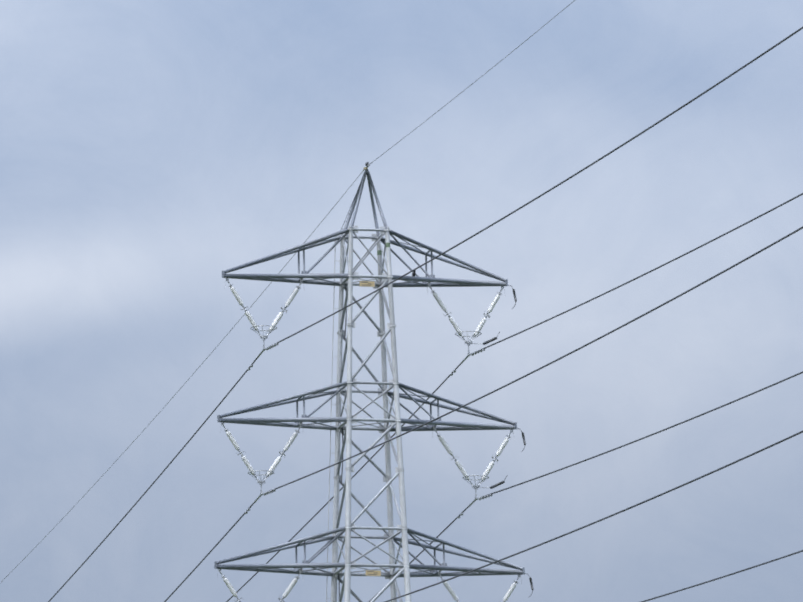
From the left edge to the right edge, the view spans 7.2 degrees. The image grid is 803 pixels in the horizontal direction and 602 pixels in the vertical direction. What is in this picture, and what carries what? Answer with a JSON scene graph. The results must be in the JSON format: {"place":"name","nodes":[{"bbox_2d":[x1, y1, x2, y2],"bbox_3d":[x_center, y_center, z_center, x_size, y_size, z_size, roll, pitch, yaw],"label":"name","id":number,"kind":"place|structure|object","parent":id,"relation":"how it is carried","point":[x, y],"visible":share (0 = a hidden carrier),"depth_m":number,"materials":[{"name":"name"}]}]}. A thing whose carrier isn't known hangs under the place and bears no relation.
{"place":"outdoors","nodes":[
{"label":"outdoors","id":0,"kind":"place"},
{"bbox_2d":[0,0,802,601],"label":"sky","id":1,"kind":"structure","parent":0,"point":[151,150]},
{"label":"ground","id":2,"kind":"structure","parent":0,"visible":0},
{"bbox_2d":[214,162,524,601],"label":"transmission tower","id":3,"kind":"structure","parent":2,"relation":"on","point":[347,283],"depth_m":304.64,"materials":[{"name":"grey metal"}]},
{"bbox_2d":[217,280,533,601],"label":"insulators","id":4,"kind":"object","parent":3,"relation":"attached to","point":[295,434],"visible":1,"depth_m":304.55,"materials":[{"name":"ceramic"}]},
{"bbox_2d":[0,0,802,601],"bbox_3d":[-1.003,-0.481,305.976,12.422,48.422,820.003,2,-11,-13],"label":"power line wires","id":5,"kind":"object","parent":3,"relation":"attached to","point":[510,382],"visible":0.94,"depth_m":270.90,"materials":[{"name":"grey metal"}]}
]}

